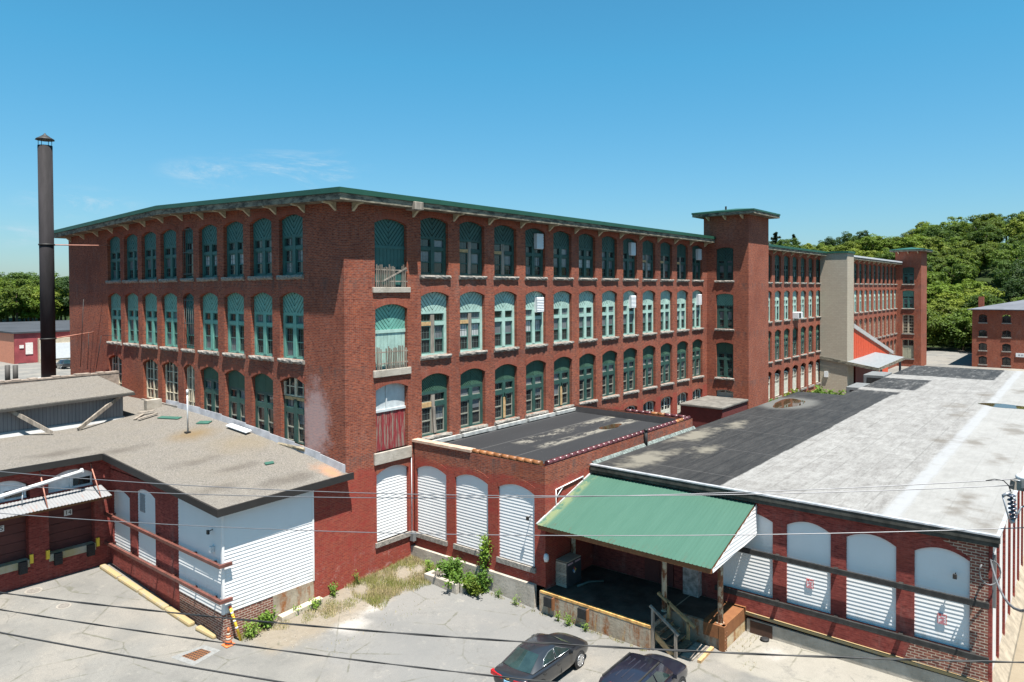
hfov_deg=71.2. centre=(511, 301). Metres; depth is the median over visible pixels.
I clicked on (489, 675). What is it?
power line
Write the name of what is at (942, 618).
notice sign
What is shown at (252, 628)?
shrub
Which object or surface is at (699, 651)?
power line
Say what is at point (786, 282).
window
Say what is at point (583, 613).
dock bumper
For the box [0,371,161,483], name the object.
boiler house
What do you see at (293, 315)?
window
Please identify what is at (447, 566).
shrub
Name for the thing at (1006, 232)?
broadleaf tree
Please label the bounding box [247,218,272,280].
window
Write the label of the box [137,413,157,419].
loose plank
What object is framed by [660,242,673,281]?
window
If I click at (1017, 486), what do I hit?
insulator
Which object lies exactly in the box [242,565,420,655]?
rubble
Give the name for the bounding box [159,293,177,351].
window
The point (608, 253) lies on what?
window
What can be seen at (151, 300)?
window
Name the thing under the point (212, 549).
alarm box
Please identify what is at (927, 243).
broadleaf tree
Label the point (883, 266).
window
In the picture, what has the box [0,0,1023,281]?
sky
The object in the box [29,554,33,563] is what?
bumper block
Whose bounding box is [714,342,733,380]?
window
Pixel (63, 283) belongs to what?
broadleaf tree
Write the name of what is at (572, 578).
door
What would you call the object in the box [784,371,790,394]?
window
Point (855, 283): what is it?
window
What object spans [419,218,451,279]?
window
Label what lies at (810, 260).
window
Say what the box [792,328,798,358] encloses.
window
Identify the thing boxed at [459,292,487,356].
window
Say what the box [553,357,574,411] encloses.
window
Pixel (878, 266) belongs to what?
window
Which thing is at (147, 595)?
yellow kerb
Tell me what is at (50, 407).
roof shed
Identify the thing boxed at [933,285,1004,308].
broadleaf tree
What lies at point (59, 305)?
broadleaf tree
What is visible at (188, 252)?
window
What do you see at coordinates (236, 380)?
window
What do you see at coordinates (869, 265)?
window
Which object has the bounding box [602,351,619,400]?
window
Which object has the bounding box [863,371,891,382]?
cooling unit
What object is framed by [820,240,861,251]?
broadleaf tree
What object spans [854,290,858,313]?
window
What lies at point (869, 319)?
window
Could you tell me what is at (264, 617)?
shrub
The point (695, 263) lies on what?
window
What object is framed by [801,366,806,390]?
window
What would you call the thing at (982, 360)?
window
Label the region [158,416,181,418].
fallen panel
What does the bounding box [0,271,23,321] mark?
broadleaf tree
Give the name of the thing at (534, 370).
window
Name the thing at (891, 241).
broadleaf tree
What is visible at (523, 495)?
power line
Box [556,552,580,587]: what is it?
gas cage
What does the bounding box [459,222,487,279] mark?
window
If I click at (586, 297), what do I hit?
window
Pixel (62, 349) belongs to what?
roller door
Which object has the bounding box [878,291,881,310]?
window
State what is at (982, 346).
window
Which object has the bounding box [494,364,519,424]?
window
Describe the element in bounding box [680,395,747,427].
alley shed
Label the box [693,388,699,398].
window
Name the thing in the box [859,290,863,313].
window
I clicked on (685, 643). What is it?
wooden steps
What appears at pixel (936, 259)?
broadleaf tree
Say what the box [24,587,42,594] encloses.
manhole cover
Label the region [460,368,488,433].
window
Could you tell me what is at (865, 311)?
window
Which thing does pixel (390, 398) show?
loading door
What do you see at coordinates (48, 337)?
smokestack
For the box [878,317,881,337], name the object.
window
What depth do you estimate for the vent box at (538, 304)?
44.55 m
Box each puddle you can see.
[599,423,620,428]
[773,398,804,407]
[978,403,1023,408]
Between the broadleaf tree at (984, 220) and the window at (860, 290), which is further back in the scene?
the broadleaf tree at (984, 220)
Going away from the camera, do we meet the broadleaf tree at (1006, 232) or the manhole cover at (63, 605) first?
the manhole cover at (63, 605)
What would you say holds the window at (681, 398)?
in the mill building
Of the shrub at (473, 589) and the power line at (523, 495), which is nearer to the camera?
the power line at (523, 495)
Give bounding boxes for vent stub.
[644,428,647,445]
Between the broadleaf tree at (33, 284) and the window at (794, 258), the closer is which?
the window at (794, 258)
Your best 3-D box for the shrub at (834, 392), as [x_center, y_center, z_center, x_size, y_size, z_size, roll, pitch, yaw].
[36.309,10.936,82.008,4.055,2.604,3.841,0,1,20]
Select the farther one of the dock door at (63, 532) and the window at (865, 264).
the window at (865, 264)
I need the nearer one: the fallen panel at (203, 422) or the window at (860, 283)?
the fallen panel at (203, 422)
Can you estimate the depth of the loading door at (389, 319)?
35.44 m
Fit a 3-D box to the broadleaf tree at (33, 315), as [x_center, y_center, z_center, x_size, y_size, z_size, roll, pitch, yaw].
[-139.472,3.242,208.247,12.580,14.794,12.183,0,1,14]
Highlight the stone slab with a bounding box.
[278,596,322,621]
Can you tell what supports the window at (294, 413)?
in the mill building
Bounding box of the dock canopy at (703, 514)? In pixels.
[536,472,756,624]
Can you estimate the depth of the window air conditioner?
81.88 m
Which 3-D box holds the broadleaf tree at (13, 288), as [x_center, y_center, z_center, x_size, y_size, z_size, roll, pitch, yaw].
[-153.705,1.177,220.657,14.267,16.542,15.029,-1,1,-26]
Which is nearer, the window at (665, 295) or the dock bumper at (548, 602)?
the dock bumper at (548, 602)
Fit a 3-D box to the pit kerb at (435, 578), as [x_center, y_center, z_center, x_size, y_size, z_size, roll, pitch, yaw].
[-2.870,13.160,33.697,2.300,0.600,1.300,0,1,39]
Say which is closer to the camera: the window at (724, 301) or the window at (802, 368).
the window at (724, 301)
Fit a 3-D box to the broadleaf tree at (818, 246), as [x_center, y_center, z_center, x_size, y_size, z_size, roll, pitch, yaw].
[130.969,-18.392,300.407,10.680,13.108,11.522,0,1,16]
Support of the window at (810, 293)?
in the mill wing at (794, 279)
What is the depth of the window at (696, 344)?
62.59 m
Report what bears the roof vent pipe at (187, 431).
on the loading annex at (243, 572)
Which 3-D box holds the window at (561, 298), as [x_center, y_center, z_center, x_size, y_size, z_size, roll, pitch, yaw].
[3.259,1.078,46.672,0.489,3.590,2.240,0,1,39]
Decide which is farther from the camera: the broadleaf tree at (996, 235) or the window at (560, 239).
the broadleaf tree at (996, 235)
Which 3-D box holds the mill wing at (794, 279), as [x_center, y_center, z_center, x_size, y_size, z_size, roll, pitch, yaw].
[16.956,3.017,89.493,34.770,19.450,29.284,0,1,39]
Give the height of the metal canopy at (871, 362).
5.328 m
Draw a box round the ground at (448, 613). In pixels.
[0,253,1023,681]
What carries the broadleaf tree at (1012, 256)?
on the ground at (448, 613)
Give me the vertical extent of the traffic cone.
0.700 m
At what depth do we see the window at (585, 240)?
48.99 m
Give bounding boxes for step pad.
[681,642,706,660]
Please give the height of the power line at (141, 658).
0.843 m
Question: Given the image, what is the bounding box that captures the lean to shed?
[854,324,893,382]
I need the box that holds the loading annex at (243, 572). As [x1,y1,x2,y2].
[0,396,353,641]
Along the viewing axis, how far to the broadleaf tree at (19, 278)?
245.63 m
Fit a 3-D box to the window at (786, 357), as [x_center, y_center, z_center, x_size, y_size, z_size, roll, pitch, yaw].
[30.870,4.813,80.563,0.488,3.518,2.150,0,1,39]
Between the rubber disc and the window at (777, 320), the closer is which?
the rubber disc
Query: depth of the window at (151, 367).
46.10 m
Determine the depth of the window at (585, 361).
49.09 m
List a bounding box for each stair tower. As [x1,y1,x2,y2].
[691,206,779,408]
[889,247,932,366]
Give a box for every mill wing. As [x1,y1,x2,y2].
[768,244,826,400]
[854,255,902,368]
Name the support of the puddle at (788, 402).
on the warehouse at (888, 594)
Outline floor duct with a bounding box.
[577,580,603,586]
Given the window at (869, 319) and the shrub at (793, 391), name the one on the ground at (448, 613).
the shrub at (793, 391)
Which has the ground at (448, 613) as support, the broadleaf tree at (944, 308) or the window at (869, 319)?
the broadleaf tree at (944, 308)
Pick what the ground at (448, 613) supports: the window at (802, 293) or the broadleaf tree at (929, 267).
the broadleaf tree at (929, 267)
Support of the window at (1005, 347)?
in the brick workshop
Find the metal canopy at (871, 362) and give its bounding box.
[819,352,904,382]
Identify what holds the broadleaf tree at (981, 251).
on the ground at (448, 613)
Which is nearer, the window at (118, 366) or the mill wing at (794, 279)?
the window at (118, 366)
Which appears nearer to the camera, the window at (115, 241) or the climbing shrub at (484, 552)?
the climbing shrub at (484, 552)
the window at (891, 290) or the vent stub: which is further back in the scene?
the window at (891, 290)
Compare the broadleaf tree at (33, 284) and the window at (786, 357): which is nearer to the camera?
the window at (786, 357)
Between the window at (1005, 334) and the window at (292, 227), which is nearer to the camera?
the window at (292, 227)
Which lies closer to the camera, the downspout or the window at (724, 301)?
the downspout
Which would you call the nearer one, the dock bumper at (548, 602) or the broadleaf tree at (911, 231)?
the dock bumper at (548, 602)
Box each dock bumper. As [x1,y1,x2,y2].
[18,560,27,574]
[54,552,62,565]
[87,543,94,556]
[543,596,554,610]
[577,607,588,622]
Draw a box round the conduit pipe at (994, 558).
[992,553,996,608]
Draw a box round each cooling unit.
[846,383,869,393]
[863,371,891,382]
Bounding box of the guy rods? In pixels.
[80,299,117,371]
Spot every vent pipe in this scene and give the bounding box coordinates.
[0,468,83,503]
[184,389,190,433]
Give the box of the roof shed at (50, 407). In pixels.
[0,376,134,437]
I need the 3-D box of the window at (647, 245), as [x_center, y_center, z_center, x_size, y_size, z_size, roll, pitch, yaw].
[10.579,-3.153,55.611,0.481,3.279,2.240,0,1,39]
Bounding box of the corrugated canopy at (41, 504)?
[0,463,111,520]
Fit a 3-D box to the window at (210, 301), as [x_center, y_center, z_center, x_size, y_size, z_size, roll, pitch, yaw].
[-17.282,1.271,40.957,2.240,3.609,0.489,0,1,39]
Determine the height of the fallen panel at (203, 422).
0.128 m
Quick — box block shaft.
[820,251,854,394]
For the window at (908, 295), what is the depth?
124.06 m
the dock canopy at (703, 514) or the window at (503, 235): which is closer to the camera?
the dock canopy at (703, 514)
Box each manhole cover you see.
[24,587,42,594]
[56,602,71,608]
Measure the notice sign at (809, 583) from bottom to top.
0.360 m
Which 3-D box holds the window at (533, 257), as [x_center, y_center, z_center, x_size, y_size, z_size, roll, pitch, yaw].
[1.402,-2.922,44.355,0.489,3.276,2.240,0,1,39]
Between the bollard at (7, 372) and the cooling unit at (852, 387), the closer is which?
the cooling unit at (852, 387)
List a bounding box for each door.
[0,516,25,563]
[40,342,69,358]
[49,502,91,551]
[374,219,404,286]
[375,304,404,369]
[376,383,405,451]
[566,556,580,587]
[645,557,673,586]
[683,567,701,597]
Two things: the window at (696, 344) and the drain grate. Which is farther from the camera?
the window at (696, 344)
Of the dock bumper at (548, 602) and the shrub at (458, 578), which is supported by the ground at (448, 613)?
the shrub at (458, 578)
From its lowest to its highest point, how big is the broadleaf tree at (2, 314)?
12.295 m
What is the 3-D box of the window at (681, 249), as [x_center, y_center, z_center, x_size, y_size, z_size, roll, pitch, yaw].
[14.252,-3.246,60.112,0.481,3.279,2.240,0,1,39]
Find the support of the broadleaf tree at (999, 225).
on the ground at (448, 613)
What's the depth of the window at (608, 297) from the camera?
51.33 m
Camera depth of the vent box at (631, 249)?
53.50 m
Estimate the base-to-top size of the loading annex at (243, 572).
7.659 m
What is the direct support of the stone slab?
on the ground at (448, 613)
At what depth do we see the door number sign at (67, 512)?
34.16 m
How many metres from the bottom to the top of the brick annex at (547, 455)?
6.695 m
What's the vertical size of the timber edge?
0.110 m
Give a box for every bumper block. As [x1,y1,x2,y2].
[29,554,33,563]
[46,550,49,559]
[96,537,99,546]
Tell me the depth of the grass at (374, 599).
32.93 m
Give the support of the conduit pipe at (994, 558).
attached to the warehouse at (888, 594)
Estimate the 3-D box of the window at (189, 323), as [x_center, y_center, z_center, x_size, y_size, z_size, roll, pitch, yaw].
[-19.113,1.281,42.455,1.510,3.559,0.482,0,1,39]
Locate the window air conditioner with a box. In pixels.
[793,312,802,318]
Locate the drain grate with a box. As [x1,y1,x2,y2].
[171,645,219,665]
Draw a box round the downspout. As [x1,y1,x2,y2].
[410,457,415,541]
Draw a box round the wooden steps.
[649,591,695,658]
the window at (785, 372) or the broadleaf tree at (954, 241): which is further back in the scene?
the broadleaf tree at (954, 241)
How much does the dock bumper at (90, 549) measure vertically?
0.540 m
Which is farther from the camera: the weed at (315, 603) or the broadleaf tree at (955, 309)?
the broadleaf tree at (955, 309)
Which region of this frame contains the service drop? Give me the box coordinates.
[979,558,1023,611]
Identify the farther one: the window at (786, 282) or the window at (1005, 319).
the window at (1005, 319)
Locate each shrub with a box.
[242,618,261,637]
[257,605,278,627]
[433,556,465,579]
[442,567,477,589]
[462,573,489,596]
[471,570,492,592]
[477,532,493,575]
[780,388,809,395]
[810,386,836,394]
[811,385,845,394]
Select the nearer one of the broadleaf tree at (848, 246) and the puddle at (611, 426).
the puddle at (611, 426)
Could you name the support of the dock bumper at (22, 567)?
attached to the loading annex at (243, 572)
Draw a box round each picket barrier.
[375,264,407,286]
[376,345,407,369]
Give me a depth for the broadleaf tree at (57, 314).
210.11 m
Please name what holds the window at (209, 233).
in the mill building
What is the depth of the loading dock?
29.53 m
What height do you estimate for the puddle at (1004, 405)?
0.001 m
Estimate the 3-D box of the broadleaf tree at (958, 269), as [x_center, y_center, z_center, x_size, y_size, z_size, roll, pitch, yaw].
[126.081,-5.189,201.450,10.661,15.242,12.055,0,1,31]
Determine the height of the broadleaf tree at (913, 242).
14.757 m
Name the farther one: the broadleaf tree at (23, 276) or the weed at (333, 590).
the broadleaf tree at (23, 276)
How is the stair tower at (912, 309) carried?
on the ground at (448, 613)
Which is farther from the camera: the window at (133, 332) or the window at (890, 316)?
the window at (890, 316)
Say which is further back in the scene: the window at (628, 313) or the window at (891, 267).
the window at (891, 267)
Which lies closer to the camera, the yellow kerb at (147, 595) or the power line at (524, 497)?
the power line at (524, 497)
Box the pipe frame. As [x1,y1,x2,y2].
[556,476,583,506]
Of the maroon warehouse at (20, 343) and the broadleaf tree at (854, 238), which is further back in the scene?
the broadleaf tree at (854, 238)
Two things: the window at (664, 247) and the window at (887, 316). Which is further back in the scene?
the window at (887, 316)
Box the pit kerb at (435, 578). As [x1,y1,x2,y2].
[424,568,466,593]
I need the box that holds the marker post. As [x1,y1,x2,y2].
[228,605,241,640]
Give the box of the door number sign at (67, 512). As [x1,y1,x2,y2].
[64,509,71,515]
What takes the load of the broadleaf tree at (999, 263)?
on the ground at (448, 613)
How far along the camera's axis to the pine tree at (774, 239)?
304.66 m
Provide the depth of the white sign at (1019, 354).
119.09 m
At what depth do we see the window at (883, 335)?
117.79 m
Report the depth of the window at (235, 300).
39.37 m
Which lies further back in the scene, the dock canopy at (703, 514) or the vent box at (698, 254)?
the vent box at (698, 254)
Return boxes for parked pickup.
[56,359,69,368]
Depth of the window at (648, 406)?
56.25 m
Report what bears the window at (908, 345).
in the stair tower at (912, 309)
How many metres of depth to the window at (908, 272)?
124.00 m
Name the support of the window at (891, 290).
in the mill wing at (875, 297)
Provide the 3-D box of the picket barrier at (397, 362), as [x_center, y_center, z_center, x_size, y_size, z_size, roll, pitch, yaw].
[-5.875,2.728,35.275,0.072,1.120,2.041,0,1,39]
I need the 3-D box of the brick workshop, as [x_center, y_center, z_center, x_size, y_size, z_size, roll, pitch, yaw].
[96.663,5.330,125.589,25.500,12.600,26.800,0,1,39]
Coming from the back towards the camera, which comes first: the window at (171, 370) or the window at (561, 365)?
the window at (561, 365)
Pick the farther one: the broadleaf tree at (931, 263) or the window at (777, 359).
the broadleaf tree at (931, 263)
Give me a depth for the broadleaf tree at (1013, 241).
223.24 m
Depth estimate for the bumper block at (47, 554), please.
33.14 m
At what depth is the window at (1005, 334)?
120.51 m
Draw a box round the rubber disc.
[760,636,768,642]
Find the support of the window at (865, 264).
in the mill wing at (875, 297)
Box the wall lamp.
[543,553,548,561]
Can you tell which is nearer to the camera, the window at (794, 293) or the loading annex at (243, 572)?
the loading annex at (243, 572)
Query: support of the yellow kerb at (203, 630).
on the ground at (448, 613)
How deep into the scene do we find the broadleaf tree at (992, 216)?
278.48 m
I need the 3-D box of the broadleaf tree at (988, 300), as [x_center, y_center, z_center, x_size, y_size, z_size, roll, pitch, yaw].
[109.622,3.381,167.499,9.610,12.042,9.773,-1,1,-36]
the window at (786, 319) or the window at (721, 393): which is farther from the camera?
the window at (786, 319)
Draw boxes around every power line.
[0,471,1012,495]
[0,478,1015,497]
[0,513,1023,535]
[0,592,1023,662]
[0,609,553,681]
[0,632,283,681]
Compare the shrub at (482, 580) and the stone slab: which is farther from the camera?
the shrub at (482, 580)
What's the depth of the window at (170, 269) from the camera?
44.07 m
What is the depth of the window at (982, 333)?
122.58 m
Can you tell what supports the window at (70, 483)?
in the loading annex at (243, 572)
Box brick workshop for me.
[967,297,1023,368]
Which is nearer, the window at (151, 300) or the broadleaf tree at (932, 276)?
the window at (151, 300)
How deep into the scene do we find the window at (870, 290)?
110.62 m
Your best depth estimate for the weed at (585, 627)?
29.36 m
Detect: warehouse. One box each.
[0,320,69,363]
[590,365,1023,681]
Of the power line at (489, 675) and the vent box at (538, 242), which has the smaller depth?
the power line at (489, 675)
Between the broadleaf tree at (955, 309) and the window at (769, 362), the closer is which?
the window at (769, 362)
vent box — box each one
[533,233,543,248]
[534,297,543,311]
[628,243,635,255]
[629,295,635,307]
[696,249,701,259]
[696,294,701,304]
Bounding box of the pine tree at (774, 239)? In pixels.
[769,232,780,244]
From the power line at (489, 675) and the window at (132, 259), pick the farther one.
the window at (132, 259)
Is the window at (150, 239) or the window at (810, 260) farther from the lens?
the window at (810, 260)
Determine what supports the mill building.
on the ground at (448, 613)
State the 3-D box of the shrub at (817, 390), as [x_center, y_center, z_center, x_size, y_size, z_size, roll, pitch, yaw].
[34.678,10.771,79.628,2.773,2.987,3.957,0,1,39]
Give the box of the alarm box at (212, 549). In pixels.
[209,545,214,552]
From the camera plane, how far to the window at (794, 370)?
83.33 m
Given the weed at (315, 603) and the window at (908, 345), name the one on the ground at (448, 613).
the weed at (315, 603)
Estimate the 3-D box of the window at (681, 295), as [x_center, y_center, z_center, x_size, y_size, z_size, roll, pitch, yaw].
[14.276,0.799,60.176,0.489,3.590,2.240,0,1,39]
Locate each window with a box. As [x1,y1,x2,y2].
[0,481,25,502]
[48,469,92,492]
[105,236,120,283]
[106,293,121,345]
[112,355,121,385]
[121,234,138,283]
[122,293,138,347]
[139,232,156,282]
[140,293,157,349]
[141,360,157,399]
[158,230,176,282]
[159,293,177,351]
[162,362,177,407]
[180,227,193,281]
[181,294,194,353]
[187,365,194,405]
[196,225,217,281]
[197,293,218,355]
[204,367,218,412]
[220,221,244,280]
[221,293,245,358]
[228,370,244,421]
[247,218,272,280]
[248,292,273,361]
[255,373,273,433]
[276,214,303,279]
[276,292,304,364]
[278,377,304,450]
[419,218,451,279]
[420,292,451,360]
[421,373,452,439]
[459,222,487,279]
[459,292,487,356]
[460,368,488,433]
[493,225,519,280]
[494,291,519,352]
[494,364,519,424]
[525,228,547,280]
[525,291,547,349]
[525,360,548,418]
[553,231,573,280]
[553,291,573,345]
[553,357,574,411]
[578,234,597,280]
[578,291,597,343]
[579,354,597,404]
[601,236,618,281]
[602,291,618,340]
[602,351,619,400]
[623,238,638,281]
[623,291,638,338]
[623,348,639,395]
[642,240,657,281]
[642,290,656,336]
[642,345,657,391]
[643,401,652,411]
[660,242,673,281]
[660,290,673,334]
[660,343,674,387]
[661,396,669,413]
[677,244,689,282]
[677,290,689,332]
[677,341,689,383]
[677,392,685,414]
[692,245,703,282]
[692,290,703,330]
[692,339,704,379]
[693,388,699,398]
[714,247,733,282]
[714,294,733,331]
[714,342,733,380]
[717,390,732,397]
[768,293,772,323]
[768,332,772,363]
[768,376,772,400]
[769,256,772,283]
[775,255,781,283]
[775,291,781,322]
[775,330,781,362]
[775,373,781,398]
[784,256,790,284]
[784,291,790,321]
[784,329,790,360]
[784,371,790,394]
[792,257,798,283]
[792,291,798,320]
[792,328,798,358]
[793,369,798,391]
[801,258,806,284]
[801,291,806,319]
[801,327,806,356]
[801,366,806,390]
[808,258,814,284]
[808,291,814,318]
[808,326,814,354]
[808,364,814,387]
[816,259,820,284]
[816,290,820,317]
[816,325,820,352]
[816,362,820,384]
[854,263,858,284]
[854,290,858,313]
[859,264,863,284]
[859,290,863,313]
[864,264,867,284]
[864,290,868,312]
[869,265,872,284]
[869,290,872,312]
[869,319,870,334]
[878,266,881,284]
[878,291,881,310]
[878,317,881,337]
[882,266,885,284]
[882,290,885,310]
[882,317,885,336]
[886,290,889,310]
[886,316,889,335]
[890,267,893,284]
[890,290,893,309]
[890,316,893,334]
[902,267,914,284]
[902,290,914,309]
[902,315,913,334]
[903,339,913,359]
[978,315,987,323]
[978,330,987,337]
[978,343,986,351]
[978,357,986,365]
[1001,344,1010,352]
[1001,358,1010,366]
[1002,316,1010,323]
[1002,330,1010,338]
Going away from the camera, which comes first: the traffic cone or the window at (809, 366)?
the traffic cone
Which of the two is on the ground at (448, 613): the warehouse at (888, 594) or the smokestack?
the warehouse at (888, 594)
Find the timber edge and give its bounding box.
[697,646,713,663]
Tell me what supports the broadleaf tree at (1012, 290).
on the ground at (448, 613)
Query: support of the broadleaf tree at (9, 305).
on the ground at (448, 613)
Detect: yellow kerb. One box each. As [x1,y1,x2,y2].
[100,564,194,626]
[195,625,216,638]
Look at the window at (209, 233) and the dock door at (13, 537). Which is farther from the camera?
the window at (209, 233)
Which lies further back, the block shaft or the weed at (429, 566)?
the block shaft
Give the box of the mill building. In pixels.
[54,187,817,582]
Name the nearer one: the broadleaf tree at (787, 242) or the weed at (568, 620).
the weed at (568, 620)
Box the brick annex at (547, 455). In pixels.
[411,405,692,607]
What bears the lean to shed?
on the ground at (448, 613)
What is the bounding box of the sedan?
[490,632,587,681]
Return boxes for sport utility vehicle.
[599,652,687,681]
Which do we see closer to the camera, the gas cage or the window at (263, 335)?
the gas cage
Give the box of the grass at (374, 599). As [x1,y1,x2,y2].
[236,555,758,670]
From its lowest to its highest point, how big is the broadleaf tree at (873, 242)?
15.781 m
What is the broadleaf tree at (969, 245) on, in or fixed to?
on the ground at (448, 613)
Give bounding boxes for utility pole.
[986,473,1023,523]
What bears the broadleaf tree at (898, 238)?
on the ground at (448, 613)
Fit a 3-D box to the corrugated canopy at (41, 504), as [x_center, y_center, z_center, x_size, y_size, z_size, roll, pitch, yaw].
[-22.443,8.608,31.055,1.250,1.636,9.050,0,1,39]
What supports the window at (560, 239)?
in the mill building
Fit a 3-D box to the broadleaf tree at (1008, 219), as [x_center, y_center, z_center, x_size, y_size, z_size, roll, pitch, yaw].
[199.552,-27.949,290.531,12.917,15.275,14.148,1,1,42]
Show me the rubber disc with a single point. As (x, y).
(764, 639)
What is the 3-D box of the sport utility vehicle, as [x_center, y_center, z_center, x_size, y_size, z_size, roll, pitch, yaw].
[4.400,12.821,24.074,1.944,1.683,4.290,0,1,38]
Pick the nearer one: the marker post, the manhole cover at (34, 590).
the marker post
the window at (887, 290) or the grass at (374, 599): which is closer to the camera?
the grass at (374, 599)
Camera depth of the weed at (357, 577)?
33.39 m
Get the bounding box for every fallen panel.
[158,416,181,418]
[196,421,211,423]
[226,423,251,432]
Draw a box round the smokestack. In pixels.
[35,133,109,377]
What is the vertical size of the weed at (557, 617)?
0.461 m
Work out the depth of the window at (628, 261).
53.38 m
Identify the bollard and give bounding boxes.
[5,365,9,380]
[13,365,17,378]
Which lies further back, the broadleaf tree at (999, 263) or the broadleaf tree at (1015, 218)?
the broadleaf tree at (1015, 218)
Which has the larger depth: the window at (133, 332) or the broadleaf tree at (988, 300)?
the broadleaf tree at (988, 300)
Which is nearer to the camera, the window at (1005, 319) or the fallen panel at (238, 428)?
the fallen panel at (238, 428)
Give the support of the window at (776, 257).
in the mill wing at (794, 279)
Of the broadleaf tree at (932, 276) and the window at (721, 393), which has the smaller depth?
the window at (721, 393)
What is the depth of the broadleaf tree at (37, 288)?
214.16 m
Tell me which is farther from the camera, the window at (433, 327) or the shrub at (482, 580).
the window at (433, 327)
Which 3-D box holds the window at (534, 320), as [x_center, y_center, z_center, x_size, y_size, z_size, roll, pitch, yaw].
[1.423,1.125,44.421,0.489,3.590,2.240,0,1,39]
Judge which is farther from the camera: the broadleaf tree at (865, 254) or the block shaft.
the broadleaf tree at (865, 254)
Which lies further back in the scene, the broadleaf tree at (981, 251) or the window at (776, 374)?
the broadleaf tree at (981, 251)
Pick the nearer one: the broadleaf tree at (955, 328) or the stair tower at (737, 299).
the stair tower at (737, 299)
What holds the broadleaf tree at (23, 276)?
on the ground at (448, 613)
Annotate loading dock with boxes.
[539,564,749,651]
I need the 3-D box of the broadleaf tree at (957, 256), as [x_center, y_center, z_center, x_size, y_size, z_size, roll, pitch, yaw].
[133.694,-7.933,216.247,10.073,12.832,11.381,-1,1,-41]
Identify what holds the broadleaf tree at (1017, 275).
on the ground at (448, 613)
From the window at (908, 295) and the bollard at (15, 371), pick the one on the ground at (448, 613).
the bollard at (15, 371)
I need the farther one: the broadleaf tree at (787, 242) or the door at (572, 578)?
the broadleaf tree at (787, 242)
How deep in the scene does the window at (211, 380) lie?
41.19 m
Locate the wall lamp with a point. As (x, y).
(546, 557)
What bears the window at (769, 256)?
in the mill wing at (794, 279)
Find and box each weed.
[307,597,322,609]
[328,581,337,596]
[354,569,362,583]
[423,557,433,571]
[553,611,561,622]
[564,613,574,626]
[581,622,588,631]
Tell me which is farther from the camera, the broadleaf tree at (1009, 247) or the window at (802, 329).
the broadleaf tree at (1009, 247)
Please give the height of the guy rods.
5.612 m
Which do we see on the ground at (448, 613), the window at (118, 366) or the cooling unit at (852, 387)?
the cooling unit at (852, 387)
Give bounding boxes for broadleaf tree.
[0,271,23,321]
[0,278,36,321]
[0,279,31,321]
[0,284,38,320]
[0,302,12,321]
[7,272,37,320]
[10,272,37,320]
[13,288,56,320]
[26,279,39,320]
[28,286,68,319]
[32,275,68,285]
[35,286,68,320]
[55,277,69,314]
[774,237,807,248]
[816,242,835,250]
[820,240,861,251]
[821,236,844,246]
[834,230,868,253]
[846,248,883,257]
[854,233,888,255]
[873,248,894,259]
[878,236,900,251]
[884,233,911,244]
[894,233,928,248]
[906,221,929,236]
[913,222,942,236]
[916,236,949,258]
[921,224,967,245]
[927,249,950,273]
[927,255,944,282]
[927,265,933,271]
[927,271,949,285]
[927,280,961,311]
[927,298,960,316]
[927,309,945,346]
[933,254,977,276]
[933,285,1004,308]
[934,308,971,350]
[938,216,971,236]
[938,237,962,256]
[938,257,980,289]
[942,307,974,345]
[950,240,1000,281]
[953,239,1005,275]
[955,278,990,292]
[960,289,973,299]
[962,291,1006,307]
[965,214,996,240]
[965,225,1006,266]
[966,315,1010,339]
[968,213,1005,232]
[970,213,1003,230]
[978,216,1010,234]
[985,242,1023,297]
[987,259,1023,287]
[990,243,1023,262]
[994,258,1023,291]
[995,279,1023,301]
[1000,213,1017,241]
[1002,214,1023,240]
[1005,234,1023,250]
[1011,211,1023,227]
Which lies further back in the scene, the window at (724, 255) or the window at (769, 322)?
the window at (769, 322)
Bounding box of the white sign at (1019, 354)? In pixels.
[1016,353,1023,356]
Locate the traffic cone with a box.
[221,627,233,647]
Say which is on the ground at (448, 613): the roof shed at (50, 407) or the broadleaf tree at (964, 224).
the broadleaf tree at (964, 224)
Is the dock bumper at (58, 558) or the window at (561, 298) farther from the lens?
the window at (561, 298)
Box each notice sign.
[806,578,813,588]
[938,613,946,624]
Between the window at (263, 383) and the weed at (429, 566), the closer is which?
the weed at (429, 566)
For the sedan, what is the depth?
25.33 m
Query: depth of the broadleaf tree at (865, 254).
260.73 m
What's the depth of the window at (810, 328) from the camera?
87.80 m
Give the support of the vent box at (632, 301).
attached to the mill building
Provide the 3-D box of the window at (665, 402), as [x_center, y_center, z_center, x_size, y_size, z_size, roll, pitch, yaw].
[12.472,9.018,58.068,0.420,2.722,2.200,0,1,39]
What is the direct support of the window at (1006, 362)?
in the brick workshop
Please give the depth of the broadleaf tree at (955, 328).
152.67 m
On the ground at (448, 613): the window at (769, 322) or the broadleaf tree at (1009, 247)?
the broadleaf tree at (1009, 247)
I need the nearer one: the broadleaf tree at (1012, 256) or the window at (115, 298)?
the window at (115, 298)
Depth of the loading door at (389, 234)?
35.41 m

